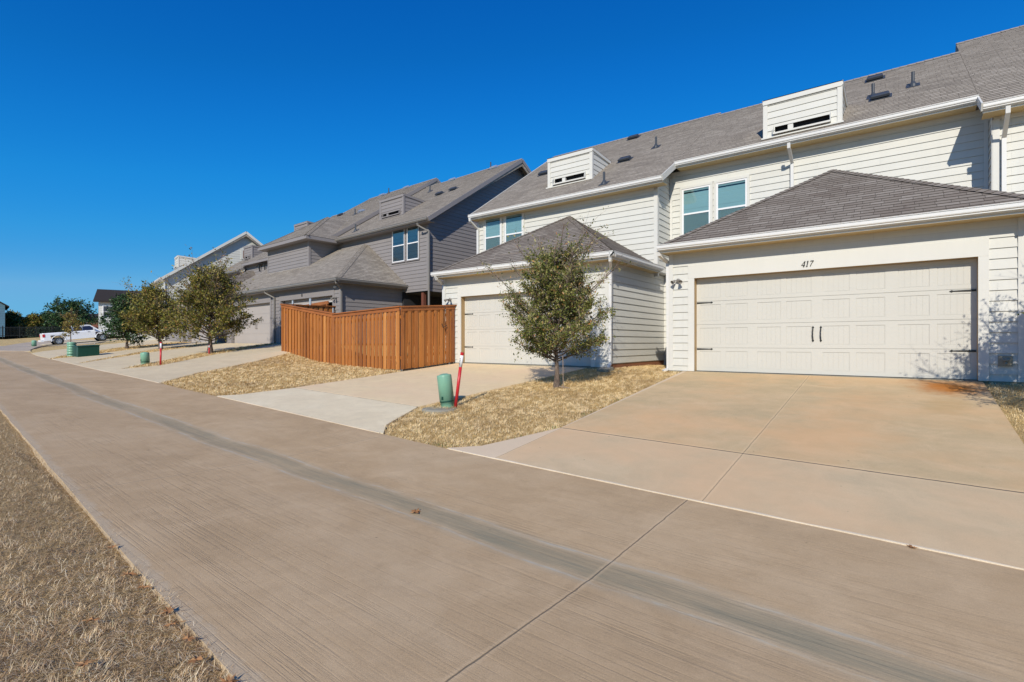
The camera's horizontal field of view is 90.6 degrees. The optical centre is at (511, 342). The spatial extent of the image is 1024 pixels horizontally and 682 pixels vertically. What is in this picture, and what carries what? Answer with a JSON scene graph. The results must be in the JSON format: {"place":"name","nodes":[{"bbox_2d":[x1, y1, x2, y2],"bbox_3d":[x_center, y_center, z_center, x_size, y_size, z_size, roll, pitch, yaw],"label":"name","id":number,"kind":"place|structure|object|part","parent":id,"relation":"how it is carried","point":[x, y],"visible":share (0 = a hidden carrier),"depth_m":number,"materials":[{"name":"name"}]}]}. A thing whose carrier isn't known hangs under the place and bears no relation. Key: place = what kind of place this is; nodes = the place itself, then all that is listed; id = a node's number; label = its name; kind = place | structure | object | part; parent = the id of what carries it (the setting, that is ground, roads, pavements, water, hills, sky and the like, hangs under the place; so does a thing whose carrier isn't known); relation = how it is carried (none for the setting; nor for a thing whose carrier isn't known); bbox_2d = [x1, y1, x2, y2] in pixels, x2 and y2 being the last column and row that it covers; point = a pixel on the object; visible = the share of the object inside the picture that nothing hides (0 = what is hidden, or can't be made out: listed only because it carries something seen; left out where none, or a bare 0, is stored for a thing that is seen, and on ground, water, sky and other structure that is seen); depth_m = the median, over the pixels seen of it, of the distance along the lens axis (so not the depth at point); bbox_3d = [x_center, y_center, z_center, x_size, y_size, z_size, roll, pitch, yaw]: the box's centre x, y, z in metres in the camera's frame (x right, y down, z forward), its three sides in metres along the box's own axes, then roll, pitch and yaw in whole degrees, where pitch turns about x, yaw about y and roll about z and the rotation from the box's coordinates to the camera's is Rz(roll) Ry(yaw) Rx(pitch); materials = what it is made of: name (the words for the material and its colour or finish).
{"place":"outdoors","nodes":[
{"label":"outdoors","id":0,"kind":"place"},
{"bbox_2d":[0,339,107,351],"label":"street","id":1,"kind":"structure","parent":0,"point":[26,347],"depth_m":41.59,"materials":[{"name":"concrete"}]},
{"bbox_2d":[41,338,130,345],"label":"driveway","id":2,"kind":"structure","parent":0,"point":[77,342],"depth_m":56.03,"materials":[{"name":"grey concrete"}]},
{"bbox_2d":[38,325,112,344],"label":"pickup truck","id":3,"kind":"object","parent":2,"relation":"on","point":[88,331],"visible":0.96,"depth_m":54.58,"materials":[{"name":"white paint"}]},
{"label":"window","id":4,"kind":"part","parent":3,"relation":"part of","materials":[{"name":"black glass"}]},
{"bbox_2d":[31,340,174,358],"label":"driveway","id":5,"kind":"structure","parent":0,"point":[50,354],"depth_m":29.54,"materials":[{"name":"grey concrete"}]},
{"bbox_2d":[93,289,142,336],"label":"house","id":6,"kind":"structure","parent":0,"point":[102,297],"depth_m":59.84,"materials":[{"name":"beige"}]},
{"bbox_2d":[102,305,113,317],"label":"window","id":7,"kind":"structure","parent":6,"relation":"in","point":[104,307],"depth_m":59.58,"materials":[{"name":"white plastic"}]},
{"bbox_2d":[0,409,246,681],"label":"grass","id":8,"kind":"structure","parent":0,"point":[113,637],"depth_m":2.69,"materials":[{"name":"brown plant"}]},
{"bbox_2d":[75,659,97,666],"bbox_3d":[-1.911,1.435,2.276,0.050,0.013,0.092,0,0,44],"label":"dead leaf","id":9,"kind":"object","parent":8,"relation":"on","point":[86,662],"visible":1,"depth_m":2.27,"materials":[{"name":"brown plant"}]},
{"bbox_2d":[82,617,100,622],"bbox_3d":[-2.167,1.425,2.607,0.085,0.012,0.052,0,0,-4],"label":"dead leaf","id":10,"kind":"object","parent":8,"relation":"on","point":[92,618],"visible":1,"depth_m":2.61,"materials":[{"name":"brown plant"}]},
{"bbox_2d":[121,570,136,575],"bbox_3d":[-2.354,1.413,3.103,0.120,0.017,0.074,0,0,31],"label":"dead leaf","id":11,"kind":"object","parent":8,"relation":"on","point":[130,574],"visible":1,"depth_m":3.11,"materials":[{"name":"brown plant"}]},
{"bbox_2d":[158,605,177,614],"bbox_3d":[-1.843,1.429,2.712,0.066,0.013,0.100,0,0,-10],"label":"dead leaf","id":12,"kind":"object","parent":8,"relation":"on","point":[168,610],"visible":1,"depth_m":2.71,"materials":[{"name":"brown plant"}]},
{"bbox_2d":[163,619,185,626],"bbox_3d":[-1.732,1.433,2.598,0.056,0.015,0.093,0,0,34],"label":"dead leaf","id":13,"kind":"object","parent":8,"relation":"on","point":[174,622],"visible":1,"depth_m":2.59,"materials":[{"name":"brown plant"}]},
{"bbox_2d":[182,631,194,642],"bbox_3d":[-1.584,1.437,2.471,0.110,0.017,0.066,0,0,38],"label":"dead leaf","id":14,"kind":"object","parent":8,"relation":"on","point":[188,637],"visible":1,"depth_m":2.47,"materials":[{"name":"brown plant"}]},
{"bbox_2d":[219,672,241,681],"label":"dead leaf","id":15,"kind":"object","parent":8,"relation":"on","point":[228,679],"visible":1,"depth_m":2.18,"materials":[{"name":"brown plant"}]},
{"bbox_2d":[54,342,207,363],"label":"driveway","id":16,"kind":"structure","parent":0,"point":[74,360],"depth_m":24.65,"materials":[{"name":"grey concrete"}]},
{"bbox_2d":[76,343,261,370],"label":"driveway","id":17,"kind":"structure","parent":0,"point":[124,362],"depth_m":21.74,"materials":[{"name":"grey concrete"}]},
{"bbox_2d":[107,344,319,383],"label":"driveway","id":18,"kind":"structure","parent":0,"point":[168,372],"depth_m":17.39,"materials":[{"name":"grey concrete"}]},
{"bbox_2d":[299,301,328,305],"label":"wooden gate","id":19,"kind":"structure","parent":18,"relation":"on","point":[326,303],"depth_m":22.71,"materials":[{"name":"brown wood"}]},
{"bbox_2d":[221,388,417,433],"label":"driveway","id":20,"kind":"structure","parent":0,"point":[372,415],"depth_m":9.57,"materials":[{"name":"concrete"}]},
{"bbox_2d":[296,363,585,408],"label":"driveway","id":21,"kind":"structure","parent":0,"point":[417,387],"depth_m":12.14,"materials":[{"name":"concrete"}]},
{"bbox_2d":[0,336,1023,681],"bbox_3d":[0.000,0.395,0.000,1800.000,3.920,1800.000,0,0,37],"label":"ground","id":22,"kind":"structure","parent":0,"point":[60,522],"depth_m":3.40,"materials":[{"name":"beige plant"}]},
{"bbox_2d":[0,301,8,336],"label":"house","id":23,"kind":"structure","parent":22,"relation":"on","point":[3,307],"depth_m":75.80,"materials":[{"name":"white"}]},
{"bbox_2d":[5,309,23,326],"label":"oak tree","id":24,"kind":"object","parent":22,"relation":"on","point":[12,317],"visible":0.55,"depth_m":83.09,"materials":[{"name":"green plant"}]},
{"bbox_2d":[15,313,46,329],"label":"oak tree","id":25,"kind":"object","parent":22,"relation":"on","point":[32,320],"visible":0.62,"depth_m":79.32,"materials":[{"name":"green plant"}]},
{"bbox_2d":[0,326,62,337],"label":"iron fence","id":26,"kind":"object","parent":22,"relation":"on","point":[25,327],"visible":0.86,"depth_m":68.81,"materials":[{"name":"black metal"}]},
{"bbox_2d":[0,325,66,338],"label":"hedge","id":27,"kind":"object","parent":22,"relation":"on","point":[22,332],"visible":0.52,"depth_m":78.55,"materials":[{"name":"plant"}]},
{"bbox_2d":[31,340,36,345],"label":"utility pedestal","id":28,"kind":"object","parent":22,"relation":"on","point":[33,342],"visible":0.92,"depth_m":41.92,"materials":[{"name":"green plastic"}]},
{"bbox_2d":[31,310,62,325],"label":"oak tree","id":29,"kind":"object","parent":22,"relation":"on","point":[43,314],"visible":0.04,"depth_m":83.07,"materials":[{"name":"green plant"}]},
{"bbox_2d":[41,294,97,329],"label":"oak tree","id":30,"kind":"object","parent":22,"relation":"on","point":[78,309],"visible":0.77,"depth_m":81.22,"materials":[{"name":"green plant"}]},
{"bbox_2d":[59,309,83,341],"bbox_3d":[-30.968,-1.167,35.569,1.460,2.760,1.302,0,0,-10],"label":"sapling","id":31,"kind":"object","parent":22,"relation":"on","point":[67,323],"visible":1,"depth_m":35.57,"materials":[{"name":"green plant"}]},
{"bbox_2d":[67,342,76,355],"bbox_3d":[-21.352,0.348,24.588,0.381,0.770,0.381,0,0,37],"label":"utility pedestal","id":32,"kind":"object","parent":22,"relation":"on","point":[69,348],"visible":0.62,"depth_m":24.43,"materials":[{"name":"green plastic"}]},
{"bbox_2d":[71,345,99,356],"bbox_3d":[-20.468,0.389,24.346,1.060,0.590,0.850,0,0,37],"label":"transformer box","id":33,"kind":"object","parent":22,"relation":"on","point":[84,350],"visible":0.96,"depth_m":24.04,"materials":[{"name":"green metal"}]},
{"bbox_2d":[77,314,98,333],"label":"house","id":34,"kind":"structure","parent":22,"relation":"on","point":[96,326],"depth_m":88.29,"materials":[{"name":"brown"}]},
{"bbox_2d":[52,341,189,358],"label":"grass","id":35,"kind":"structure","parent":22,"relation":"on","point":[123,348],"depth_m":29.17,"materials":[{"name":"plant"}]},
{"bbox_2d":[94,289,149,348],"bbox_3d":[-21.972,-1.299,28.820,2.756,3.512,2.921,0,0,-28],"label":"oak tree","id":36,"kind":"object","parent":22,"relation":"on","point":[116,320],"visible":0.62,"depth_m":28.31,"materials":[{"name":"green plant"}]},
{"bbox_2d":[140,352,149,363],"bbox_3d":[-13.483,0.607,18.627,0.323,0.538,0.290,0,0,37],"label":"utility pedestal","id":37,"kind":"object","parent":22,"relation":"on","point":[144,357],"visible":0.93,"depth_m":18.52,"materials":[{"name":"green plastic"}]},
{"bbox_2d":[115,275,187,349],"bbox_3d":[-18.928,-1.582,26.762,3.420,4.087,3.316,0,0,-22],"label":"oak tree","id":38,"kind":"object","parent":22,"relation":"on","point":[149,318],"visible":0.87,"depth_m":26.24,"materials":[{"name":"green plant"}]},
{"bbox_2d":[82,342,220,362],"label":"grass","id":39,"kind":"structure","parent":22,"relation":"on","point":[166,348],"depth_m":25.73,"materials":[{"name":"plant"}]},
{"bbox_2d":[160,342,161,364],"bbox_3d":[-12.405,0.418,17.905,0.098,0.892,0.067,0,0,37],"label":"marker post","id":40,"kind":"object","parent":22,"relation":"on","point":[160,353],"visible":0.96,"depth_m":17.89,"materials":[{"name":"red plastic"}]},
{"bbox_2d":[188,653,206,663],"bbox_3d":[-1.441,1.443,2.322,0.058,0.014,0.098,0,0,23],"label":"dead leaf","id":41,"kind":"object","parent":22,"relation":"on","point":[195,658],"visible":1,"depth_m":2.31,"materials":[{"name":"brown plant"}]},
{"bbox_2d":[134,231,262,340],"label":"house","id":42,"kind":"structure","parent":22,"relation":"on","point":[234,246],"depth_m":41.05,"materials":[{"name":"beige"}]},
{"bbox_2d":[241,248,243,258],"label":"window","id":43,"kind":"structure","parent":42,"relation":"in","point":[242,250],"depth_m":42.53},
{"bbox_2d":[123,343,276,368],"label":"grass","id":44,"kind":"structure","parent":22,"relation":"on","point":[188,357],"depth_m":20.44,"materials":[{"name":"beige plant"}]},
{"bbox_2d":[151,247,263,352],"bbox_3d":[-13.064,-1.816,21.893,4.228,4.774,4.240,0,0,-25],"label":"oak tree","id":45,"kind":"object","parent":22,"relation":"on","point":[208,288],"visible":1,"depth_m":21.32,"materials":[{"name":"green plant"}]},
{"bbox_2d":[162,351,401,395],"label":"grass","id":46,"kind":"structure","parent":22,"relation":"on","point":[278,370],"depth_m":14.22,"materials":[{"name":"beige plant"}]},
{"bbox_2d":[168,158,530,343],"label":"townhouse","id":47,"kind":"structure","parent":22,"relation":"on","point":[393,248],"depth_m":25.66,"materials":[{"name":"grey"}]},
{"bbox_2d":[192,312,214,342],"bbox_3d":[-19.831,-1.028,32.712,4.550,2.145,0.050,0,0,40],"label":"garage door","id":48,"kind":"structure","parent":47,"relation":"in","point":[202,341],"depth_m":33.00,"materials":[{"name":"white metal"}]},
{"bbox_2d":[235,303,269,343],"bbox_3d":[-14.307,-1.028,28.055,4.900,2.145,0.050,0,0,40],"label":"garage door","id":49,"kind":"structure","parent":47,"relation":"in","point":[261,335],"depth_m":27.67,"materials":[{"name":"white metal"}]},
{"bbox_2d":[284,296,331,304],"bbox_3d":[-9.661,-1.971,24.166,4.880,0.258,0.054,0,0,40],"label":"garage door","id":50,"kind":"structure","parent":47,"relation":"in","point":[313,300],"depth_m":23.99,"materials":[{"name":"plastic"}]},
{"bbox_2d":[391,229,405,263],"bbox_3d":[-5.536,-4.735,24.697,1.080,1.710,0.074,0,0,40],"label":"window","id":51,"kind":"structure","parent":47,"relation":"in","point":[395,248],"depth_m":24.71,"materials":[{"name":"blue glass"}]},
{"bbox_2d":[406,226,419,261],"bbox_3d":[-4.694,-4.735,23.992,1.000,1.710,0.074,0,0,40],"label":"window","id":52,"kind":"structure","parent":47,"relation":"in","point":[413,245],"depth_m":23.97,"materials":[{"name":"blue glass"}]},
{"bbox_2d":[280,304,456,370],"bbox_3d":[-5.562,-0.344,18.546,8.556,2.548,2.467,0,0,43],"label":"fence","id":53,"kind":"object","parent":22,"relation":"on","point":[310,329],"visible":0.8,"depth_m":16.20,"materials":[{"name":"brown wood"}]},
{"bbox_2d":[454,352,463,407],"bbox_3d":[-0.975,0.707,9.283,0.243,1.075,0.067,0,0,37],"label":"marker post","id":54,"kind":"object","parent":22,"relation":"on","point":[459,378],"visible":0.96,"depth_m":9.26,"materials":[{"name":"red plastic"}]},
{"bbox_2d":[0,351,1023,681],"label":"alley","id":55,"kind":"structure","parent":22,"relation":"on","point":[266,545],"depth_m":3.42,"materials":[{"name":"concrete"}]},
{"bbox_2d":[53,359,158,382],"bbox_3d":[-15.105,0.898,18.188,15.517,0.311,0.025,0,0,40],"label":"driveway edge","id":56,"kind":"object","parent":55,"relation":"on","point":[110,372],"visible":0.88,"depth_m":16.12,"materials":[{"name":"beige concrete"}]},
{"bbox_2d":[217,396,379,432],"bbox_3d":[-4.166,1.257,9.283,5.500,0.218,0.028,0,0,37],"label":"driveway edge","id":57,"kind":"object","parent":55,"relation":"on","point":[302,415],"visible":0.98,"depth_m":8.86,"materials":[{"name":"beige concrete"}]},
{"bbox_2d":[383,365,679,447],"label":"grass","id":58,"kind":"structure","parent":22,"relation":"on","point":[656,369],"depth_m":9.14,"materials":[{"name":"beige plant"}]},
{"bbox_2d":[421,406,455,413],"bbox_3d":[-1.307,1.219,9.185,0.680,0.070,0.680,0,0,37],"label":"concrete pad","id":59,"kind":"object","parent":58,"relation":"on","point":[431,410],"visible":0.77,"depth_m":8.99,"materials":[{"name":"grey concrete"}]},
{"bbox_2d":[437,373,453,406],"bbox_3d":[-1.229,0.912,9.417,0.337,0.688,0.287,0,0,37],"label":"utility pedestal","id":60,"kind":"object","parent":59,"relation":"on","point":[445,390],"visible":0.93,"depth_m":9.30,"materials":[{"name":"green plastic"}]},
{"bbox_2d":[597,367,613,371],"bbox_3d":[2.357,0.665,12.722,0.320,0.110,0.370,0,0,37],"label":"splash block","id":61,"kind":"object","parent":58,"relation":"on","point":[605,369],"depth_m":12.62,"materials":[{"name":"concrete"}]},
{"bbox_2d":[475,206,637,388],"bbox_3d":[0.824,-0.870,10.666,3.108,3.847,2.730,0,0,-16],"label":"oak tree","id":62,"kind":"object","parent":22,"relation":"on","point":[558,280],"visible":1,"depth_m":10.56,"materials":[{"name":"green plant"}]},
{"bbox_2d":[559,348,568,389],"bbox_3d":[1.093,0.526,10.673,0.245,0.951,0.055,0,0,30],"label":"tree stake","id":63,"kind":"object","parent":22,"relation":"on","point":[563,376],"visible":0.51,"depth_m":10.67,"materials":[{"name":"brown wood"}]},
{"bbox_2d":[431,25,1023,385],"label":"townhouse","id":64,"kind":"structure","parent":22,"relation":"on","point":[870,226],"depth_m":11.91,"materials":[{"name":"beige"}]},
{"bbox_2d":[483,217,502,250],"bbox_3d":[-0.723,-3.997,19.154,0.950,1.634,0.074,0,0,37],"label":"window","id":65,"kind":"structure","parent":64,"relation":"in","point":[493,237],"depth_m":19.17,"materials":[{"name":"teal glass"}]},
{"bbox_2d":[503,213,524,242],"bbox_3d":[0.067,-3.997,18.549,0.980,1.634,0.074,0,0,37],"label":"window","id":66,"kind":"structure","parent":64,"relation":"in","point":[515,223],"depth_m":18.57,"materials":[{"name":"teal glass"}]},
{"bbox_2d":[465,288,590,366],"bbox_3d":[0.336,-0.413,15.001,4.700,2.133,0.106,0,0,37],"label":"garage door","id":67,"kind":"structure","parent":64,"relation":"in","point":[487,333],"depth_m":15.66,"materials":[{"name":"beige metal"}]},
{"bbox_2d":[680,181,712,234],"bbox_3d":[5.660,-4.002,15.591,1.020,1.744,0.074,0,0,37],"label":"window","id":68,"kind":"structure","parent":64,"relation":"in","point":[685,225],"depth_m":15.61,"materials":[{"name":"teal glass"}]},
{"bbox_2d":[714,174,749,220],"bbox_3d":[6.478,-4.002,14.965,1.020,1.744,0.074,0,0,37],"label":"window","id":69,"kind":"structure","parent":64,"relation":"in","point":[718,193],"depth_m":14.98,"materials":[{"name":"teal glass"}]},
{"bbox_2d":[697,258,976,379],"bbox_3d":[6.284,-0.413,10.449,4.880,2.173,0.106,0,0,37],"label":"garage door","id":70,"kind":"structure","parent":64,"relation":"in","point":[919,319],"depth_m":10.14,"materials":[{"name":"beige metal"}]},
{"bbox_2d":[449,448,1023,569],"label":"driveway edge","id":71,"kind":"object","parent":22,"relation":"on","point":[896,542],"visible":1,"depth_m":4.36,"materials":[{"name":"beige concrete"}]},
{"bbox_2d":[0,0,1023,316],"label":"sky","id":72,"kind":"structure","parent":0,"point":[135,135],"materials":[{"name":"blue"}]},
{"bbox_2d":[447,371,1023,567],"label":"driveway","id":73,"kind":"structure","parent":0,"point":[936,464],"depth_m":5.97,"materials":[{"name":"concrete"}]},
{"bbox_2d":[986,382,1023,437],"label":"grass","id":74,"kind":"structure","parent":0,"point":[1004,393],"depth_m":7.64,"materials":[{"name":"beige plant"}]}
]}

